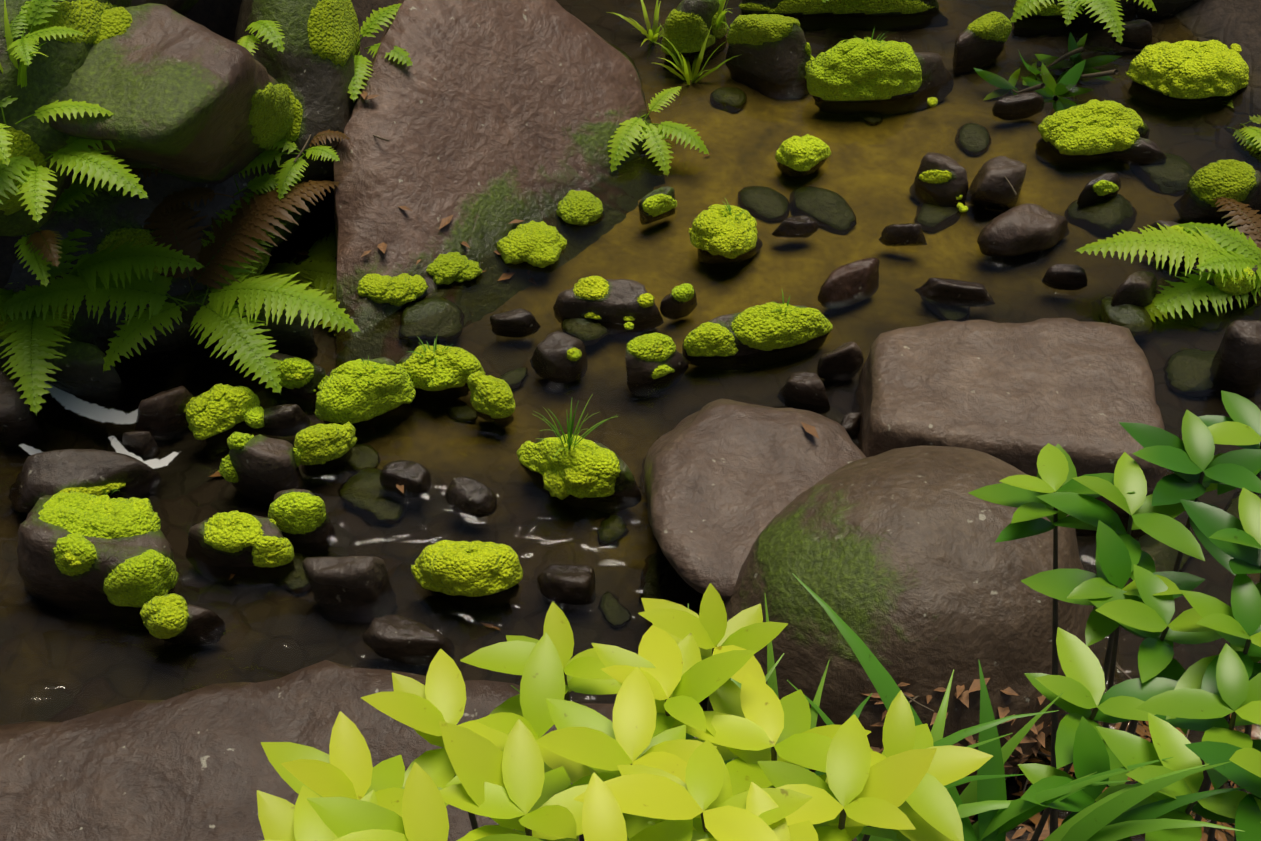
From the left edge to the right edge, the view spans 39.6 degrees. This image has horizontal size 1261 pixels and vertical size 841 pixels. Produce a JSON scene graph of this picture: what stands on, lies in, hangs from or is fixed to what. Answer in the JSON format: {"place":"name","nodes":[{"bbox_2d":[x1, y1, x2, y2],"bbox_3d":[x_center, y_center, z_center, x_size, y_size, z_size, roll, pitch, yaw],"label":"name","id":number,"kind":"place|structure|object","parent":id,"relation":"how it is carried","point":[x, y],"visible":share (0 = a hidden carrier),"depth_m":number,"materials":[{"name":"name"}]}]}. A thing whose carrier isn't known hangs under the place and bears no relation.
{"place":"outdoors","nodes":[
{"label":"outdoors","id":0,"kind":"place"},
{"bbox_2d":[0,0,131,236],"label":"boulder","id":1,"kind":"object","parent":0,"point":[49,76],"visible":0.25,"depth_m":2.81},
{"bbox_2d":[0,0,116,215],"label":"moss","id":2,"kind":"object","parent":1,"relation":"on","point":[83,16],"depth_m":2.83,"materials":[{"name":"plant"}]},
{"bbox_2d":[0,0,1260,840],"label":"stream water","id":3,"kind":"structure","parent":0,"point":[852,195],"depth_m":3.24,"materials":[{"name":"liquid"}]},
{"bbox_2d":[44,381,137,424],"bbox_3d":[-0.980,-0.043,3.147,0.288,0.001,0.106,13,48,12],"label":"water foam","id":4,"kind":"object","parent":3,"relation":"on","point":[78,406],"visible":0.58,"depth_m":3.12,"materials":[{"name":"grey"}]},
{"bbox_2d":[140,593,188,638],"bbox_3d":[-0.731,0.314,2.767,0.086,0.072,0.060,-1,46,-1],"label":"moss cushion","id":5,"kind":"object","parent":3,"relation":"on","point":[164,616],"visible":1,"depth_m":2.75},
{"bbox_2d":[186,383,259,439],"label":"moss","id":6,"kind":"object","parent":3,"relation":"on","point":[216,409],"visible":1,"depth_m":3.06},
{"bbox_2d":[294,421,356,464],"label":"moss","id":7,"kind":"object","parent":3,"relation":"on","point":[319,444],"visible":0.94,"depth_m":3.01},
{"bbox_2d":[315,359,415,424],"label":"moss","id":8,"kind":"object","parent":3,"relation":"on","point":[349,392],"visible":1,"depth_m":3.07,"materials":[{"name":"plant"}]},
{"bbox_2d":[400,344,484,390],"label":"moss","id":9,"kind":"object","parent":3,"relation":"on","point":[461,364],"visible":0.81,"depth_m":3.13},
{"bbox_2d":[411,540,522,596],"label":"moss","id":10,"kind":"object","parent":3,"relation":"on","point":[467,568],"visible":0.96,"depth_m":2.81,"materials":[{"name":"plant"}]},
{"bbox_2d":[467,371,515,417],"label":"moss","id":11,"kind":"object","parent":3,"relation":"on","point":[491,396],"visible":0.98,"depth_m":3.09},
{"bbox_2d":[683,302,832,355],"bbox_3d":[0.238,-0.164,3.223,0.290,0.085,0.066,-8,47,-7],"label":"moss","id":12,"kind":"object","parent":3,"relation":"on","point":[764,327],"visible":1,"depth_m":3.20,"materials":[{"name":"plant"}]},
{"bbox_2d":[775,134,830,170],"bbox_3d":[0.354,-0.558,3.608,0.087,0.063,0.103,34,55,28],"label":"moss carpet","id":13,"kind":"object","parent":3,"relation":"on","point":[807,152],"visible":1,"depth_m":3.58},
{"bbox_2d":[1125,40,1248,98],"bbox_3d":[1.209,-0.751,3.769,0.264,0.101,0.131,-1,46,-1],"label":"moss carpet","id":14,"kind":"object","parent":3,"relation":"on","point":[1185,69],"visible":1,"depth_m":3.74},
{"bbox_2d":[0,0,1260,840],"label":"stream bed ground","id":15,"kind":"structure","parent":0,"point":[1230,21],"depth_m":3.79,"materials":[{"name":"soil"}]},
{"bbox_2d":[0,370,37,437],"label":"rock","id":16,"kind":"object","parent":15,"relation":"on","point":[18,418],"visible":0.4,"depth_m":3.06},
{"bbox_2d":[30,338,124,399],"bbox_3d":[-1.008,-0.061,3.190,0.211,0.212,0.067,17,49,15],"label":"rock","id":17,"kind":"object","parent":15,"relation":"on","point":[81,375],"visible":0.42,"depth_m":3.12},
{"bbox_2d":[16,449,159,510],"bbox_3d":[-0.940,0.111,3.012,0.261,0.150,0.095,-12,47,-11],"label":"flat rock","id":18,"kind":"object","parent":15,"relation":"on","point":[53,472],"visible":0.65,"depth_m":2.97,"materials":[{"name":"stone"}]},
{"bbox_2d":[17,495,173,600],"bbox_3d":[-0.876,0.258,2.913,0.277,0.338,0.168,6,47,6],"label":"mossy rock","id":19,"kind":"object","parent":15,"relation":"on","point":[39,571],"visible":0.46,"depth_m":2.79,"materials":[{"name":"stone"}]},
{"bbox_2d":[38,491,178,606],"bbox_3d":[-0.846,0.208,2.826,0.223,0.139,0.167,-1,46,-1],"label":"moss","id":20,"kind":"object","parent":19,"relation":"on","point":[142,578],"visible":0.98,"depth_m":2.79,"materials":[{"name":"plant"}]},
{"bbox_2d":[0,229,204,415],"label":"fern","id":21,"kind":"object","parent":15,"relation":"on","point":[31,338],"visible":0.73,"depth_m":3.08,"materials":[{"name":"plant"}]},
{"bbox_2d":[0,228,269,340],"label":"rock","id":22,"kind":"object","parent":15,"relation":"on","point":[144,236],"visible":0.08,"depth_m":3.19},
{"bbox_2d":[0,95,112,165],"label":"fern","id":23,"kind":"object","parent":22,"relation":"on","point":[60,108],"visible":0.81,"depth_m":2.77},
{"bbox_2d":[0,136,148,221],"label":"fern","id":24,"kind":"object","parent":22,"relation":"on","point":[111,170],"visible":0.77,"depth_m":2.79,"materials":[{"name":"plant"}]},
{"bbox_2d":[47,3,278,183],"bbox_3d":[-0.823,-0.534,3.108,0.389,0.494,0.573,-1,46,-1],"label":"boulder bank","id":25,"kind":"object","parent":22,"relation":"on","point":[172,90],"visible":0.77,"depth_m":2.86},
{"bbox_2d":[93,7,293,150],"bbox_3d":[-0.747,-0.547,3.075,0.466,0.439,0.228,-33,55,-28],"label":"moss","id":26,"kind":"object","parent":25,"relation":"on","point":[271,117],"visible":0.71,"depth_m":3.10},
{"bbox_2d":[150,172,299,215],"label":"fern","id":27,"kind":"object","parent":25,"relation":"on","point":[191,196],"visible":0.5,"depth_m":3.21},
{"bbox_2d":[238,129,349,200],"bbox_3d":[-0.637,-0.489,3.287,0.187,0.061,0.199,25,51,22],"label":"fern","id":28,"kind":"object","parent":25,"relation":"on","point":[286,173],"visible":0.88,"depth_m":3.27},
{"bbox_2d":[0,175,359,394],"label":"fern","id":29,"kind":"object","parent":22,"relation":"on","point":[223,252],"visible":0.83,"depth_m":3.13,"materials":[{"name":"plant"}]},
{"bbox_2d":[0,160,316,355],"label":"boulder bank base","id":30,"kind":"object","parent":15,"relation":"on","point":[101,215],"visible":0.15,"depth_m":3.21,"materials":[{"name":"stone"}]},
{"bbox_2d":[4,0,84,66],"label":"fern","id":31,"kind":"object","parent":30,"relation":"on","point":[37,10],"visible":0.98,"depth_m":2.75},
{"bbox_2d":[14,182,108,286],"bbox_3d":[-1.034,-0.328,2.938,0.272,0.056,0.280,-1,46,-1],"label":"fern","id":32,"kind":"object","parent":30,"relation":"on","point":[37,250],"visible":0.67,"depth_m":2.88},
{"bbox_2d":[136,386,192,427],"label":"brown rock","id":33,"kind":"object","parent":15,"relation":"on","point":[163,408],"visible":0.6,"depth_m":3.09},
{"bbox_2d":[162,290,222,343],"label":"fern","id":34,"kind":"object","parent":15,"relation":"on","point":[188,315],"visible":0.17,"depth_m":3.21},
{"bbox_2d":[171,605,224,637],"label":"rock","id":35,"kind":"object","parent":15,"relation":"on","point":[200,621],"visible":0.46,"depth_m":2.77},
{"bbox_2d":[187,514,289,567],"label":"rock","id":36,"kind":"object","parent":15,"relation":"on","point":[199,548],"visible":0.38,"depth_m":2.87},
{"bbox_2d":[204,511,294,567],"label":"moss","id":37,"kind":"object","parent":36,"relation":"on","point":[233,531],"visible":1,"depth_m":2.85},
{"bbox_2d":[229,434,298,494],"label":"rock","id":38,"kind":"object","parent":15,"relation":"on","point":[260,462],"visible":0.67,"depth_m":2.96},
{"bbox_2d":[218,432,300,482],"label":"moss","id":39,"kind":"object","parent":38,"relation":"on","point":[237,441],"visible":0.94,"depth_m":2.97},
{"bbox_2d":[236,299,317,350],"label":"rock","id":40,"kind":"object","parent":15,"relation":"on","point":[295,335],"visible":0.33,"depth_m":3.21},
{"bbox_2d":[262,404,307,427],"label":"rock","id":41,"kind":"object","parent":15,"relation":"on","point":[286,416],"visible":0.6,"depth_m":3.09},
{"bbox_2d":[265,352,325,394],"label":"rock","id":42,"kind":"object","parent":15,"relation":"on","point":[315,380],"visible":0.31,"depth_m":3.15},
{"bbox_2d":[272,357,328,391],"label":"moss","id":43,"kind":"object","parent":42,"relation":"on","point":[292,366],"visible":0.81,"depth_m":3.13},
{"bbox_2d":[235,0,364,181],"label":"bank boulder","id":44,"kind":"object","parent":15,"relation":"on","point":[318,85],"visible":0.48,"depth_m":3.29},
{"bbox_2d":[237,20,284,54],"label":"fern","id":45,"kind":"object","parent":44,"relation":"on","point":[267,28],"visible":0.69,"depth_m":3.18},
{"bbox_2d":[276,0,359,150],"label":"moss","id":46,"kind":"object","parent":44,"relation":"on","point":[333,30],"visible":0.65,"depth_m":3.29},
{"bbox_2d":[274,488,334,542],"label":"rock","id":47,"kind":"object","parent":15,"relation":"on","point":[325,529],"visible":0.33,"depth_m":2.91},
{"bbox_2d":[268,492,325,534],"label":"moss","id":48,"kind":"object","parent":47,"relation":"on","point":[295,513],"visible":0.98,"depth_m":2.88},
{"bbox_2d":[302,556,390,606],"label":"rock","id":49,"kind":"object","parent":15,"relation":"on","point":[359,581],"visible":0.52,"depth_m":2.81,"materials":[{"name":"stone"}]},
{"bbox_2d":[0,660,733,840],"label":"ledge boulder","id":50,"kind":"object","parent":15,"relation":"on","point":[195,765],"visible":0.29,"depth_m":2.05,"materials":[{"name":"stone"}]},
{"bbox_2d":[379,460,430,492],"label":"rock","id":51,"kind":"object","parent":15,"relation":"on","point":[412,476],"visible":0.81,"depth_m":3.00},
{"bbox_2d":[363,615,448,656],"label":"rock","id":52,"kind":"object","parent":15,"relation":"on","point":[392,635],"visible":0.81,"depth_m":2.75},
{"bbox_2d":[445,476,496,514],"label":"rock","id":53,"kind":"object","parent":15,"relation":"on","point":[470,495],"visible":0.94,"depth_m":2.96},
{"bbox_2d":[334,0,650,338],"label":"boulder","id":54,"kind":"object","parent":15,"relation":"on","point":[490,120],"visible":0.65,"depth_m":3.45,"materials":[{"name":"stone"}]},
{"bbox_2d":[348,3,412,100],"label":"fern","id":55,"kind":"object","parent":54,"relation":"on","point":[369,26],"visible":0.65,"depth_m":3.41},
{"bbox_2d":[357,273,428,305],"bbox_3d":[-0.449,-0.249,3.312,0.136,0.064,0.072,-16,48,-15],"label":"moss fringe","id":56,"kind":"object","parent":54,"relation":"on","point":[401,289],"visible":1,"depth_m":3.29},
{"bbox_2d":[426,252,481,284],"bbox_3d":[-0.343,-0.294,3.377,0.109,0.054,0.074,-13,48,-12],"label":"moss fringe","id":57,"kind":"object","parent":54,"relation":"on","point":[449,267],"visible":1,"depth_m":3.36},
{"bbox_2d":[497,220,566,267],"bbox_3d":[-0.193,-0.344,3.435,0.138,0.070,0.124,-1,46,-1],"label":"moss fringe","id":58,"kind":"object","parent":54,"relation":"on","point":[542,244],"visible":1,"depth_m":3.40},
{"bbox_2d":[556,190,602,224],"bbox_3d":[-0.099,-0.426,3.512,0.092,0.056,0.095,18,49,17],"label":"moss fringe","id":59,"kind":"object","parent":54,"relation":"on","point":[581,207],"visible":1,"depth_m":3.49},
{"bbox_2d":[607,86,708,173],"bbox_3d":[0.039,-0.592,3.634,0.208,0.082,0.196,-14,48,-13],"label":"fern","id":60,"kind":"object","parent":54,"relation":"on","point":[653,133],"visible":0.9,"depth_m":3.61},
{"bbox_2d":[490,308,539,331],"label":"rock","id":61,"kind":"object","parent":15,"relation":"on","point":[519,320],"visible":0.75,"depth_m":3.26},
{"bbox_2d":[531,332,586,377],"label":"wet rock","id":62,"kind":"object","parent":15,"relation":"on","point":[550,358],"visible":0.77,"depth_m":3.18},
{"bbox_2d":[537,564,594,599],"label":"rock","id":63,"kind":"object","parent":15,"relation":"on","point":[566,582],"visible":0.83,"depth_m":2.83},
{"bbox_2d":[518,438,640,497],"bbox_3d":[-0.087,0.101,3.028,0.231,0.148,0.099,17,49,16],"label":"mossy rock","id":64,"kind":"object","parent":15,"relation":"on","point":[625,484],"visible":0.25,"depth_m":2.98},
{"bbox_2d":[516,434,620,497],"bbox_3d":[-0.104,0.064,2.997,0.191,0.092,0.103,32,54,27],"label":"moss","id":65,"kind":"object","parent":64,"relation":"on","point":[602,464],"depth_m":2.96,"materials":[{"name":"plant"}]},
{"bbox_2d":[543,468,598,499],"bbox_3d":[-0.101,0.096,2.974,0.103,0.073,0.071,21,50,19],"label":"moss cushion","id":66,"kind":"object","parent":65,"relation":"on","point":[555,485],"visible":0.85,"depth_m":2.96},
{"bbox_2d":[553,279,661,322],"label":"rock","id":67,"kind":"object","parent":15,"relation":"on","point":[618,303],"visible":0.52,"depth_m":3.28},
{"bbox_2d":[573,276,654,320],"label":"moss","id":68,"kind":"object","parent":67,"relation":"on","point":[592,288],"visible":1,"depth_m":3.27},
{"bbox_2d":[257,583,992,840],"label":"yellow shrub","id":69,"kind":"object","parent":15,"relation":"on","point":[640,767],"visible":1,"depth_m":1.10,"materials":[{"name":"plant"}]},
{"bbox_2d":[625,347,687,383],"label":"rock","id":70,"kind":"object","parent":15,"relation":"on","point":[639,370],"visible":0.44,"depth_m":3.17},
{"bbox_2d":[626,332,675,378],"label":"moss","id":71,"kind":"object","parent":70,"relation":"on","point":[640,347],"visible":1,"depth_m":3.16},
{"bbox_2d":[665,0,724,55],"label":"rock","id":72,"kind":"object","parent":15,"relation":"on","point":[706,10],"visible":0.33,"depth_m":3.82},
{"bbox_2d":[661,9,726,54],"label":"moss","id":73,"kind":"object","parent":72,"relation":"on","point":[684,32],"visible":0.94,"depth_m":3.85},
{"bbox_2d":[700,249,752,257],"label":"mossy rock","id":74,"kind":"object","parent":15,"relation":"on","point":[725,257],"visible":0.04,"depth_m":3.43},
{"bbox_2d":[689,204,757,258],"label":"moss","id":75,"kind":"object","parent":74,"relation":"on","point":[711,222],"visible":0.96,"depth_m":3.40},
{"bbox_2d":[704,222,745,256],"bbox_3d":[0.184,-0.349,3.397,0.083,0.052,0.082,-1,46,-1],"label":"moss cushion","id":76,"kind":"object","parent":74,"relation":"on","point":[726,244],"visible":0.81,"depth_m":3.38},
{"bbox_2d":[644,398,866,600],"bbox_3d":[0.215,0.182,2.902,0.386,0.453,0.596,-1,46,-1],"label":"boulder","id":77,"kind":"object","parent":15,"relation":"on","point":[727,481],"visible":0.75,"depth_m":2.70,"materials":[{"name":"stone"}]},
{"bbox_2d":[726,24,809,84],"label":"rock","id":78,"kind":"object","parent":15,"relation":"on","point":[784,60],"visible":0.38,"depth_m":3.80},
{"bbox_2d":[727,14,799,44],"bbox_3d":[0.289,-0.838,3.801,0.160,0.103,0.070,23,50,20],"label":"moss fringe","id":79,"kind":"object","parent":78,"relation":"on","point":[756,29],"visible":1,"depth_m":3.77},
{"bbox_2d":[781,372,829,405],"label":"rock","id":80,"kind":"object","parent":15,"relation":"on","point":[805,387],"visible":0.71,"depth_m":3.13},
{"bbox_2d":[741,0,938,14],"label":"rock","id":81,"kind":"object","parent":15,"relation":"on","point":[772,4],"visible":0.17,"depth_m":4.00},
{"bbox_2d":[738,0,934,13],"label":"moss","id":82,"kind":"object","parent":81,"relation":"attached to","point":[847,6],"visible":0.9,"depth_m":3.98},
{"bbox_2d":[817,342,863,372],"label":"rock","id":83,"kind":"object","parent":15,"relation":"on","point":[847,356],"visible":0.6,"depth_m":3.18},
{"bbox_2d":[818,257,879,301],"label":"rock","id":84,"kind":"object","parent":15,"relation":"on","point":[850,279],"visible":0.81,"depth_m":3.33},
{"bbox_2d":[813,52,952,101],"bbox_3d":[0.548,-0.717,3.813,0.319,0.219,0.109,-1,46,-1],"label":"rock","id":85,"kind":"object","parent":15,"relation":"on","point":[935,72],"visible":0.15,"depth_m":3.79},
{"bbox_2d":[806,37,921,100],"bbox_3d":[0.508,-0.758,3.756,0.264,0.144,0.133,-1,46,-1],"label":"moss carpet","id":86,"kind":"object","parent":85,"relation":"on","point":[855,69],"visible":0.96,"depth_m":3.71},
{"bbox_2d":[734,595,1058,840],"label":"grass clump","id":87,"kind":"object","parent":15,"relation":"on","point":[968,809],"visible":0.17,"depth_m":1.40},
{"bbox_2d":[881,223,925,243],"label":"rock","id":88,"kind":"object","parent":15,"relation":"on","point":[909,233],"visible":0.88,"depth_m":3.44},
{"bbox_2d":[724,446,1093,794],"bbox_3d":[0.409,0.310,2.639,0.571,0.542,0.517,-1,46,-1],"label":"dome boulder","id":89,"kind":"object","parent":15,"relation":"on","point":[903,565],"visible":0.58,"depth_m":2.42,"materials":[{"name":"stone"}]},
{"bbox_2d":[920,278,990,300],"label":"rock","id":90,"kind":"object","parent":15,"relation":"on","point":[953,288],"visible":0.65,"depth_m":3.33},
{"bbox_2d":[863,678,1050,840],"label":"leaf litter","id":91,"kind":"object","parent":15,"relation":"on","point":[961,696],"visible":0.08,"depth_m":2.42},
{"bbox_2d":[954,29,1003,62],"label":"rock","id":92,"kind":"object","parent":15,"relation":"on","point":[969,44],"visible":0.4,"depth_m":3.86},
{"bbox_2d":[967,11,1011,42],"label":"moss","id":93,"kind":"object","parent":92,"relation":"on","point":[996,26],"visible":0.98,"depth_m":3.85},
{"bbox_2d":[787,669,1172,840],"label":"grass clump","id":94,"kind":"object","parent":15,"relation":"on","point":[1015,813],"visible":0.44,"depth_m":1.42,"materials":[{"name":"plant"}]},
{"bbox_2d":[969,156,1026,203],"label":"rock","id":95,"kind":"object","parent":15,"relation":"on","point":[989,183],"visible":0.67,"depth_m":3.51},
{"bbox_2d":[856,318,1166,513],"bbox_3d":[0.655,0.058,3.114,0.571,0.347,0.428,-1,46,-1],"label":"boulder","id":96,"kind":"object","parent":15,"relation":"on","point":[1019,396],"visible":0.44,"depth_m":2.98,"materials":[{"name":"stone"}]},
{"bbox_2d":[992,92,1044,113],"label":"rock","id":97,"kind":"object","parent":15,"relation":"on","point":[1023,102],"visible":0.6,"depth_m":3.73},
{"bbox_2d":[792,573,1248,840],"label":"grass clump","id":98,"kind":"object","parent":15,"relation":"on","point":[1106,818],"visible":0.71,"depth_m":1.36,"materials":[{"name":"plant"}]},
{"bbox_2d":[977,203,1067,254],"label":"rock","id":99,"kind":"object","parent":15,"relation":"on","point":[1023,228],"visible":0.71,"depth_m":3.42,"materials":[{"name":"stone"}]},
{"bbox_2d":[974,32,1117,101],"bbox_3d":[0.949,-0.725,3.859,0.343,0.186,0.224,-20,50,-18],"label":"plant","id":100,"kind":"object","parent":15,"relation":"on","point":[1072,75],"visible":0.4,"depth_m":3.81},
{"bbox_2d":[1021,0,1138,17],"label":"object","id":101,"kind":"object","parent":15,"relation":"on","point":[1128,5],"visible":0.21,"depth_m":3.99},
{"bbox_2d":[1010,0,1156,43],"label":"fern","id":102,"kind":"object","parent":101,"relation":"on","point":[1071,7],"visible":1,"depth_m":3.79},
{"bbox_2d":[1042,122,1149,155],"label":"mossy rock","id":103,"kind":"object","parent":15,"relation":"on","point":[1144,132],"visible":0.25,"depth_m":3.66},
{"bbox_2d":[1037,99,1144,154],"bbox_3d":[0.971,-0.605,3.640,0.224,0.087,0.104,-8,47,-8],"label":"moss carpet","id":104,"kind":"object","parent":103,"relation":"on","point":[1090,122],"visible":0.98,"depth_m":3.62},
{"bbox_2d":[968,391,1260,840],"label":"green shrub","id":105,"kind":"object","parent":15,"relation":"on","point":[1165,693],"visible":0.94,"depth_m":1.52,"materials":[{"name":"plant"}]},
{"bbox_2d":[1104,301,1145,323],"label":"bed stone","id":106,"kind":"object","parent":15,"relation":"on","point":[1129,314],"visible":0.29,"depth_m":3.30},
{"bbox_2d":[1111,271,1156,306],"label":"rock","id":107,"kind":"object","parent":15,"relation":"on","point":[1138,288],"visible":0.69,"depth_m":3.30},
{"bbox_2d":[1075,197,1260,318],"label":"fern","id":108,"kind":"object","parent":15,"relation":"on","point":[1239,253],"visible":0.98,"depth_m":3.32,"materials":[{"name":"plant"}]},
{"bbox_2d":[1180,170,1260,216],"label":"rock","id":109,"kind":"object","parent":15,"relation":"on","point":[1190,201],"visible":0.31,"depth_m":3.50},
{"bbox_2d":[1188,159,1255,206],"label":"moss","id":110,"kind":"object","parent":109,"relation":"on","point":[1228,178],"visible":0.96,"depth_m":3.48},
{"bbox_2d":[1213,320,1260,384],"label":"rock","id":111,"kind":"object","parent":15,"relation":"on","point":[1237,358],"visible":0.54,"depth_m":3.14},
{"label":"garden bed stone","id":112,"kind":"object","parent":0,"visible":0},
{"bbox_2d":[914,152,968,200],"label":"rock","id":113,"kind":"object","parent":112,"relation":"on","point":[954,186],"visible":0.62,"depth_m":3.53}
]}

